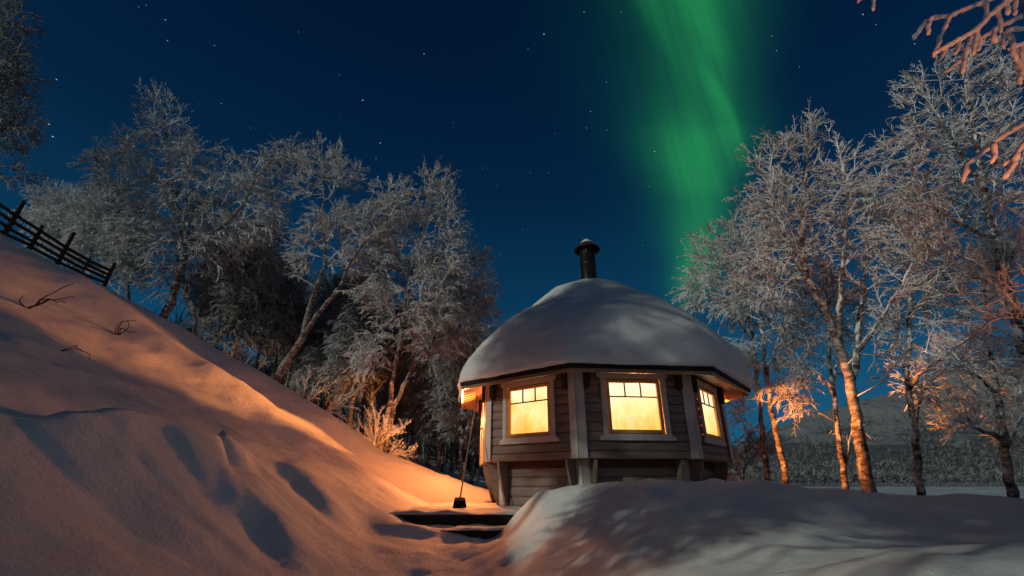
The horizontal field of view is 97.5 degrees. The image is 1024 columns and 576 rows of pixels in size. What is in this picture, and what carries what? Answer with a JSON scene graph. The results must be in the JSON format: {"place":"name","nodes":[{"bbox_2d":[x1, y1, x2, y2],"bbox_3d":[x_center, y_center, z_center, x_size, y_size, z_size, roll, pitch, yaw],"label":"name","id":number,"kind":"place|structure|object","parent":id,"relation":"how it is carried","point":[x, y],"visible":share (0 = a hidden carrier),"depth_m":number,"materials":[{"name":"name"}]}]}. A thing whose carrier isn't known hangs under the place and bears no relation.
{"place":"outdoors","nodes":[
{"label":"outdoors","id":0,"kind":"place"},
{"bbox_2d":[0,233,1023,575],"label":"snowy ground","id":1,"kind":"structure","parent":0,"point":[154,445],"depth_m":3.95,"materials":[{"name":"white snow"}]},
{"bbox_2d":[0,0,59,192],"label":"birch tree","id":2,"kind":"object","parent":1,"relation":"on","point":[9,80],"visible":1,"depth_m":12.82,"materials":[{"name":"grey plant"}]},
{"bbox_2d":[19,283,72,308],"bbox_3d":[-7.219,0.124,7.038,0.983,0.395,0.196,-3,-24,8],"label":"bare twig","id":3,"kind":"object","parent":1,"relation":"on","point":[38,303],"visible":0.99,"depth_m":7.02,"materials":[{"name":"brown plant"}]},
{"bbox_2d":[3,177,113,267],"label":"birch tree","id":4,"kind":"object","parent":1,"relation":"on","point":[52,228],"visible":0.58,"depth_m":16.66,"materials":[{"name":"grey plant"}]},
{"bbox_2d":[0,200,116,286],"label":"rail fence","id":5,"kind":"object","parent":1,"relation":"on","point":[11,222],"visible":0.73,"depth_m":11.54,"materials":[{"name":"brown wood"}]},
{"bbox_2d":[61,345,94,361],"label":"bare twig","id":6,"kind":"object","parent":1,"relation":"on","point":[78,349],"visible":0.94,"depth_m":5.99,"materials":[{"name":"brown plant"}]},
{"bbox_2d":[45,182,162,295],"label":"birch tree","id":7,"kind":"object","parent":1,"relation":"on","point":[83,239],"visible":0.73,"depth_m":15.73,"materials":[{"name":"grey plant"}]},
{"bbox_2d":[62,136,163,300],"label":"birch tree","id":8,"kind":"object","parent":1,"relation":"on","point":[99,164],"visible":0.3,"depth_m":19.73,"materials":[{"name":"grey plant"}]},
{"bbox_2d":[105,320,135,334],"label":"bare twig","id":9,"kind":"object","parent":1,"relation":"on","point":[118,332],"visible":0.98,"depth_m":7.85,"materials":[{"name":"brown plant"}]},
{"bbox_2d":[90,78,309,318],"bbox_3d":[-10.182,-2.832,14.281,7.022,9.427,2.734,0,-23,0],"label":"birch tree","id":10,"kind":"object","parent":1,"relation":"on","point":[128,143],"visible":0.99,"depth_m":14.08,"materials":[{"name":"grey plant"}]},
{"bbox_2d":[184,290,223,344],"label":"wood birch","id":11,"kind":"object","parent":1,"relation":"on","point":[209,325],"visible":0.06,"depth_m":20.77,"materials":[{"name":"grey plant"}]},
{"bbox_2d":[182,233,235,334],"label":"wood birch","id":12,"kind":"object","parent":1,"relation":"on","point":[196,291],"visible":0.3,"depth_m":18.53,"materials":[{"name":"grey plant"}]},
{"bbox_2d":[130,188,294,339],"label":"birch tree","id":13,"kind":"object","parent":1,"relation":"on","point":[259,260],"visible":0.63,"depth_m":14.43,"materials":[{"name":"grey plant"}]},
{"bbox_2d":[210,257,272,350],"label":"wood birch","id":14,"kind":"object","parent":1,"relation":"on","point":[215,302],"visible":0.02,"depth_m":17.36,"materials":[{"name":"grey plant"}]},
{"bbox_2d":[212,219,284,357],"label":"wood birch","id":15,"kind":"object","parent":1,"relation":"on","point":[235,298],"visible":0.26,"depth_m":16.22,"materials":[{"name":"grey plant"}]},
{"bbox_2d":[191,213,312,369],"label":"birch tree","id":16,"kind":"object","parent":1,"relation":"on","point":[275,318],"visible":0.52,"depth_m":16.29,"materials":[{"name":"grey plant"}]},
{"bbox_2d":[240,249,291,368],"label":"wood birch","id":17,"kind":"object","parent":1,"relation":"on","point":[256,363],"visible":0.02,"depth_m":19.52,"materials":[{"name":"grey plant"}]},
{"bbox_2d":[257,256,316,377],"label":"wood birch","id":18,"kind":"object","parent":1,"relation":"on","point":[299,314],"visible":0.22,"depth_m":17.61,"materials":[{"name":"grey plant"}]},
{"bbox_2d":[272,277,321,387],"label":"wood birch","id":19,"kind":"object","parent":1,"relation":"on","point":[288,371],"visible":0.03,"depth_m":26.18,"materials":[{"name":"grey plant"}]},
{"bbox_2d":[289,370,328,401],"bbox_3d":[-12.558,5.672,28.439,3.115,5.495,2.092,6,-24,-14],"label":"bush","id":20,"kind":"object","parent":1,"relation":"on","point":[300,384],"visible":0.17,"depth_m":27.94,"materials":[{"name":"grey plant"}]},
{"bbox_2d":[285,363,336,400],"bbox_3d":[-5.605,2.731,12.473,1.384,1.387,0.549,0,-23,0],"label":"frosted bush","id":21,"kind":"object","parent":1,"relation":"on","point":[313,389],"visible":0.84,"depth_m":12.42,"materials":[{"name":"white plant"}]},
{"bbox_2d":[293,269,335,396],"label":"wood birch","id":22,"kind":"object","parent":1,"relation":"on","point":[314,307],"visible":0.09,"depth_m":22.29,"materials":[{"name":"grey plant"}]},
{"bbox_2d":[307,305,321,407],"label":"wood birch","id":23,"kind":"object","parent":1,"relation":"on","point":[319,399],"visible":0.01,"depth_m":23.51,"materials":[{"name":"brown plant"}]},
{"bbox_2d":[153,306,477,473],"bbox_3d":[-31.583,14.514,49.207,72.867,18.481,34.925,0,-23,0],"label":"dense wood","id":24,"kind":"object","parent":1,"relation":"on","point":[267,368],"visible":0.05,"depth_m":38.32,"materials":[{"name":"black plant"}]},
{"bbox_2d":[280,272,355,403],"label":"wood birch","id":25,"kind":"object","parent":1,"relation":"on","point":[308,342],"visible":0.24,"depth_m":17.12,"materials":[{"name":"grey plant"}]},
{"bbox_2d":[296,305,361,410],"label":"wood birch","id":26,"kind":"object","parent":1,"relation":"on","point":[319,358],"visible":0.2,"depth_m":15.26,"materials":[{"name":"grey plant"}]},
{"bbox_2d":[306,272,356,409],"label":"wood birch","id":27,"kind":"object","parent":1,"relation":"on","point":[325,401],"visible":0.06,"depth_m":18.36,"materials":[{"name":"grey plant"}]},
{"bbox_2d":[296,265,382,414],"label":"wood birch","id":28,"kind":"object","parent":1,"relation":"on","point":[326,327],"depth_m":18.72,"materials":[{"name":"grey plant"}]},
{"bbox_2d":[330,388,350,420],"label":"wood birch","id":29,"kind":"object","parent":1,"relation":"on","point":[341,408],"visible":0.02,"depth_m":25.98,"materials":[{"name":"brown plant"}]},
{"bbox_2d":[326,384,367,421],"bbox_3d":[-3.955,2.688,10.582,0.909,0.925,0.603,-8,-25,19],"label":"frosted bush","id":30,"kind":"object","parent":1,"relation":"on","point":[338,404],"visible":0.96,"depth_m":10.66,"materials":[{"name":"white plant"}]},
{"bbox_2d":[273,132,424,383],"bbox_3d":[-5.026,-0.917,13.220,4.900,8.697,2.005,0,-23,0],"label":"birch tree","id":31,"kind":"object","parent":1,"relation":"on","point":[358,254],"visible":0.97,"depth_m":13.39,"materials":[{"name":"grey plant"}]},
{"bbox_2d":[336,387,366,428],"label":"wood birch","id":32,"kind":"object","parent":1,"relation":"on","point":[354,405],"visible":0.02,"depth_m":25.41,"materials":[{"name":"brown plant"}]},
{"bbox_2d":[319,265,397,425],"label":"wood birch","id":33,"kind":"object","parent":1,"relation":"on","point":[344,332],"visible":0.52,"depth_m":14.24,"materials":[{"name":"grey plant"}]},
{"bbox_2d":[349,392,375,422],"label":"wood birch","id":34,"kind":"object","parent":1,"relation":"on","point":[360,408],"visible":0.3,"depth_m":26.93,"materials":[{"name":"brown plant"}]},
{"bbox_2d":[311,238,429,441],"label":"wood birch","id":35,"kind":"object","parent":1,"relation":"on","point":[394,333],"visible":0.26,"depth_m":15.25,"materials":[{"name":"grey plant"}]},
{"bbox_2d":[362,327,385,437],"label":"wood birch","id":36,"kind":"object","parent":1,"relation":"on","point":[379,423],"visible":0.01,"depth_m":26.03,"materials":[{"name":"brown plant"}]},
{"bbox_2d":[357,301,395,432],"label":"wood birch","id":37,"kind":"object","parent":1,"relation":"on","point":[362,410],"visible":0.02,"depth_m":21.47,"materials":[{"name":"brown plant"}]},
{"bbox_2d":[346,397,410,445],"bbox_3d":[-3.186,3.264,10.782,1.636,1.322,0.780,0,-23,0],"label":"frosted bush","id":38,"kind":"object","parent":1,"relation":"on","point":[376,431],"visible":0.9,"depth_m":10.73,"materials":[{"name":"plant"}]},
{"bbox_2d":[362,390,398,427],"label":"wood birch","id":39,"kind":"object","parent":1,"relation":"on","point":[373,420],"visible":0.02,"depth_m":30.48,"materials":[{"name":"brown plant"}]},
{"bbox_2d":[367,383,400,422],"bbox_3d":[-6.919,6.331,26.521,2.189,5.902,4.267,-3,-24,6],"label":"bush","id":40,"kind":"object","parent":1,"relation":"on","point":[377,409],"visible":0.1,"depth_m":25.10,"materials":[{"name":"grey plant"}]},
{"bbox_2d":[373,386,416,445],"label":"wood birch","id":41,"kind":"object","parent":1,"relation":"on","point":[397,438],"visible":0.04,"depth_m":25.75,"materials":[{"name":"brown plant"}]},
{"bbox_2d":[374,299,424,451],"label":"wood birch","id":42,"kind":"object","parent":1,"relation":"on","point":[397,406],"visible":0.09,"depth_m":18.80,"materials":[{"name":"grey plant"}]},
{"bbox_2d":[384,368,414,453],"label":"wood birch","id":43,"kind":"object","parent":1,"relation":"on","point":[406,428],"visible":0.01,"depth_m":19.17,"materials":[{"name":"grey plant"}]},
{"bbox_2d":[387,439,417,460],"bbox_3d":[-2.513,3.842,10.199,0.740,0.837,0.731,6,-24,-14],"label":"frosted bush","id":44,"kind":"object","parent":1,"relation":"on","point":[396,450],"visible":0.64,"depth_m":10.27,"materials":[{"name":"plant"}]},
{"bbox_2d":[394,413,415,433],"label":"wood birch","id":45,"kind":"object","parent":1,"relation":"on","point":[409,426],"visible":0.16,"depth_m":28.21,"materials":[{"name":"brown plant"}]},
{"bbox_2d":[380,296,432,453],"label":"wood birch","id":46,"kind":"object","parent":1,"relation":"on","point":[410,437],"visible":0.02,"depth_m":20.02,"materials":[{"name":"brown plant"}]},
{"bbox_2d":[340,156,479,450],"bbox_3d":[-2.845,0.282,12.905,3.736,9.418,2.110,0,-23,0],"label":"birch tree","id":47,"kind":"object","parent":1,"relation":"on","point":[425,264],"visible":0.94,"depth_m":13.03,"materials":[{"name":"grey plant"}]},
{"bbox_2d":[408,406,426,458],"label":"wood birch","id":48,"kind":"object","parent":1,"relation":"on","point":[424,452],"visible":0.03,"depth_m":21.49,"materials":[{"name":"brown plant"}]},
{"bbox_2d":[393,297,448,463],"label":"wood birch","id":49,"kind":"object","parent":1,"relation":"on","point":[411,384],"visible":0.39,"depth_m":15.42,"materials":[{"name":"grey plant"}]},
{"bbox_2d":[420,432,436,445],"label":"wood birch","id":50,"kind":"object","parent":1,"relation":"on","point":[426,439],"visible":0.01,"depth_m":27.12,"materials":[{"name":"grey plant"}]},
{"bbox_2d":[403,268,468,468],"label":"wood birch","id":51,"kind":"object","parent":1,"relation":"on","point":[428,458],"visible":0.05,"depth_m":17.14,"materials":[{"name":"grey plant"}]},
{"bbox_2d":[404,311,475,472],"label":"wood birch","id":52,"kind":"object","parent":1,"relation":"on","point":[429,424],"visible":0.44,"depth_m":14.72,"materials":[{"name":"grey plant"}]},
{"bbox_2d":[412,414,475,471],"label":"wood birch","id":53,"kind":"object","parent":1,"relation":"on","point":[442,463],"visible":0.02,"depth_m":17.79,"materials":[{"name":"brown plant"}]},
{"bbox_2d":[383,233,506,452],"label":"birch tree","id":54,"kind":"object","parent":1,"relation":"on","point":[477,306],"visible":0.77,"depth_m":13.81,"materials":[{"name":"grey plant"}]},
{"bbox_2d":[441,440,463,468],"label":"wood birch","id":55,"kind":"object","parent":1,"relation":"on","point":[454,452],"depth_m":33.58,"materials":[{"name":"brown plant"}]},
{"bbox_2d":[390,502,520,538],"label":"wooden deck","id":56,"kind":"structure","parent":1,"relation":"on","point":[481,520],"depth_m":5.42,"materials":[{"name":"brown wood"}]},
{"bbox_2d":[453,395,477,507],"bbox_3d":[-0.705,2.433,6.926,0.198,1.693,0.942,-1,-23,3],"label":"broom","id":57,"kind":"object","parent":56,"relation":"on","point":[460,502],"visible":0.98,"depth_m":6.30,"materials":[{"name":"brown wood"}]},
{"bbox_2d":[423,309,488,480],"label":"wood birch","id":58,"kind":"object","parent":1,"relation":"on","point":[458,412],"visible":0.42,"depth_m":14.24,"materials":[{"name":"grey plant"}]},
{"bbox_2d":[448,440,466,470],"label":"wood birch","id":59,"kind":"object","parent":1,"relation":"on","point":[465,451],"depth_m":28.03,"materials":[{"name":"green plant"}]},
{"bbox_2d":[442,340,480,484],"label":"wood birch","id":60,"kind":"object","parent":1,"relation":"on","point":[471,469],"visible":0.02,"depth_m":16.87,"materials":[{"name":"grey plant"}]},
{"bbox_2d":[444,317,478,464],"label":"wood birch","id":61,"kind":"object","parent":1,"relation":"on","point":[446,447],"visible":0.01,"depth_m":24.38,"materials":[{"name":"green plant"}]},
{"bbox_2d":[455,435,479,477],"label":"wood birch","id":62,"kind":"object","parent":1,"relation":"on","point":[473,458],"visible":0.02,"depth_m":19.62,"materials":[{"name":"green plant"}]},
{"bbox_2d":[449,282,487,472],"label":"wood birch","id":63,"kind":"object","parent":1,"relation":"on","point":[451,464],"visible":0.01,"depth_m":18.71,"materials":[{"name":"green plant"}]},
{"bbox_2d":[459,423,479,481],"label":"wood birch","id":64,"kind":"object","parent":1,"relation":"on","point":[477,473],"visible":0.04,"depth_m":18.13,"materials":[{"name":"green plant"}]},
{"bbox_2d":[462,410,481,466],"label":"wood birch","id":65,"kind":"object","parent":1,"relation":"on","point":[477,443],"visible":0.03,"depth_m":14.49,"materials":[{"name":"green plant"}]},
{"bbox_2d":[481,336,486,477],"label":"wood birch","id":66,"kind":"object","parent":1,"relation":"on","point":[482,473],"depth_m":22.14,"materials":[{"name":"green plant"}]},
{"bbox_2d":[486,317,507,333],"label":"wood birch","id":67,"kind":"object","parent":1,"relation":"on","point":[493,325],"visible":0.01,"depth_m":19.84,"materials":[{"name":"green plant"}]},
{"bbox_2d":[457,239,751,506],"bbox_3d":[1.552,1.513,8.749,5.295,5.615,5.293,0,-23,0],"label":"octagonal hut","id":68,"kind":"object","parent":1,"relation":"on","point":[589,377],"visible":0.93,"depth_m":6.57,"materials":[{"name":"brown wood"}]},
{"bbox_2d":[479,403,484,463],"bbox_3d":[-0.548,2.510,8.069,0.088,1.195,1.000,2,-24,-6],"label":"door","id":69,"kind":"structure","parent":68,"relation":"in","point":[483,404],"depth_m":8.07,"materials":[{"name":"brown wood"}]},
{"bbox_2d":[500,375,559,444],"bbox_3d":[0.242,1.866,6.840,0.955,0.940,0.587,-3,-24,8],"label":"window","id":70,"kind":"structure","parent":68,"relation":"in","point":[531,409],"depth_m":6.84,"materials":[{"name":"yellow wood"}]},
{"bbox_2d":[596,372,676,440],"bbox_3d":[1.758,1.704,6.465,1.090,0.940,0.145,2,-24,-5],"label":"window","id":71,"kind":"structure","parent":68,"relation":"in","point":[628,406],"depth_m":6.45,"materials":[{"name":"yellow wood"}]},
{"bbox_2d":[697,379,726,446],"bbox_3d":[3.150,1.990,7.126,0.587,0.940,0.955,-3,-24,8],"label":"window","id":72,"kind":"structure","parent":68,"relation":"in","point":[713,433],"depth_m":7.18,"materials":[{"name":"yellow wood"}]},
{"bbox_2d":[665,212,782,480],"bbox_3d":[5.609,2.060,10.984,2.959,8.381,2.134,0,-23,0],"label":"birch tree","id":73,"kind":"object","parent":1,"relation":"on","point":[691,285],"visible":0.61,"depth_m":11.73,"materials":[{"name":"white plant"}]},
{"bbox_2d":[727,420,785,480],"bbox_3d":[5.705,4.715,10.549,2.130,3.294,1.249,0,-23,0],"label":"bush","id":74,"kind":"object","parent":1,"relation":"on","point":[757,450],"visible":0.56,"depth_m":10.81,"materials":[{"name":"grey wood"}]},
{"bbox_2d":[703,197,832,483],"bbox_3d":[6.359,1.649,10.590,2.949,8.583,2.091,9,-25,-19],"label":"birch tree","id":75,"kind":"object","parent":1,"relation":"on","point":[779,448],"visible":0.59,"depth_m":11.01,"materials":[{"name":"white plant"}]},
{"bbox_2d":[754,254,892,488],"bbox_3d":[6.659,2.161,9.291,3.305,6.340,1.805,0,-23,0],"label":"birch tree","id":76,"kind":"object","parent":1,"relation":"on","point":[803,381],"visible":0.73,"depth_m":9.54,"materials":[{"name":"white plant"}]},
{"bbox_2d":[715,98,943,492],"bbox_3d":[6.674,0.016,9.255,4.746,9.923,2.147,0,-23,0],"label":"birch tree","id":77,"kind":"object","parent":1,"relation":"on","point":[801,251],"visible":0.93,"depth_m":9.69,"materials":[{"name":"grey plant"}]},
{"bbox_2d":[845,175,1010,495],"bbox_3d":[8.432,0.966,8.845,2.992,7.842,1.848,0,-23,0],"label":"birch tree","id":78,"kind":"object","parent":1,"relation":"on","point":[913,414],"visible":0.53,"depth_m":8.93,"materials":[{"name":"white plant"}]},
{"bbox_2d":[851,33,1023,364],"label":"birch tree","id":79,"kind":"object","parent":1,"relation":"on","point":[981,187],"visible":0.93,"depth_m":9.12,"materials":[{"name":"grey plant"}]},
{"bbox_2d":[857,0,1023,182],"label":"snow laden birch","id":80,"kind":"object","parent":1,"relation":"on","point":[1016,53],"visible":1,"depth_m":4.92,"materials":[{"name":"white plant"}]},
{"bbox_2d":[897,215,1023,497],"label":"birch tree","id":81,"kind":"object","parent":1,"relation":"on","point":[1004,438],"visible":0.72,"depth_m":8.00,"materials":[{"name":"white plant"}]},
{"bbox_2d":[942,261,1023,386],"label":"snow laden birch","id":82,"kind":"object","parent":1,"relation":"on","point":[973,334],"visible":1,"depth_m":5.67,"materials":[{"name":"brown plant"}]},
{"bbox_2d":[0,0,1023,445],"label":"sky","id":83,"kind":"structure","parent":0,"point":[618,126],"materials":[{"name":"blue"}]},
{"bbox_2d":[729,368,1023,485],"bbox_3d":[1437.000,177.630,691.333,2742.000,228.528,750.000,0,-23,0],"label":"hill","id":84,"kind":"structure","parent":0,"point":[887,423],"depth_m":610.90,"materials":[{"name":"white snow"}]},
{"bbox_2d":[727,369,1023,486],"bbox_3d":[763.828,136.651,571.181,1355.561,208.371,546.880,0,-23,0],"label":"wood","id":85,"kind":"object","parent":84,"relation":"on","point":[832,476],"visible":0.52,"depth_m":403.94,"materials":[{"name":"grey plant"}]},
{"bbox_2d":[801,486,1023,497],"bbox_3d":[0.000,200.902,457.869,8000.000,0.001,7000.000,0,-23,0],"label":"frozen river","id":86,"kind":"structure","parent":0,"point":[979,490],"depth_m":148.42,"materials":[{"name":"white ice"}]}
]}

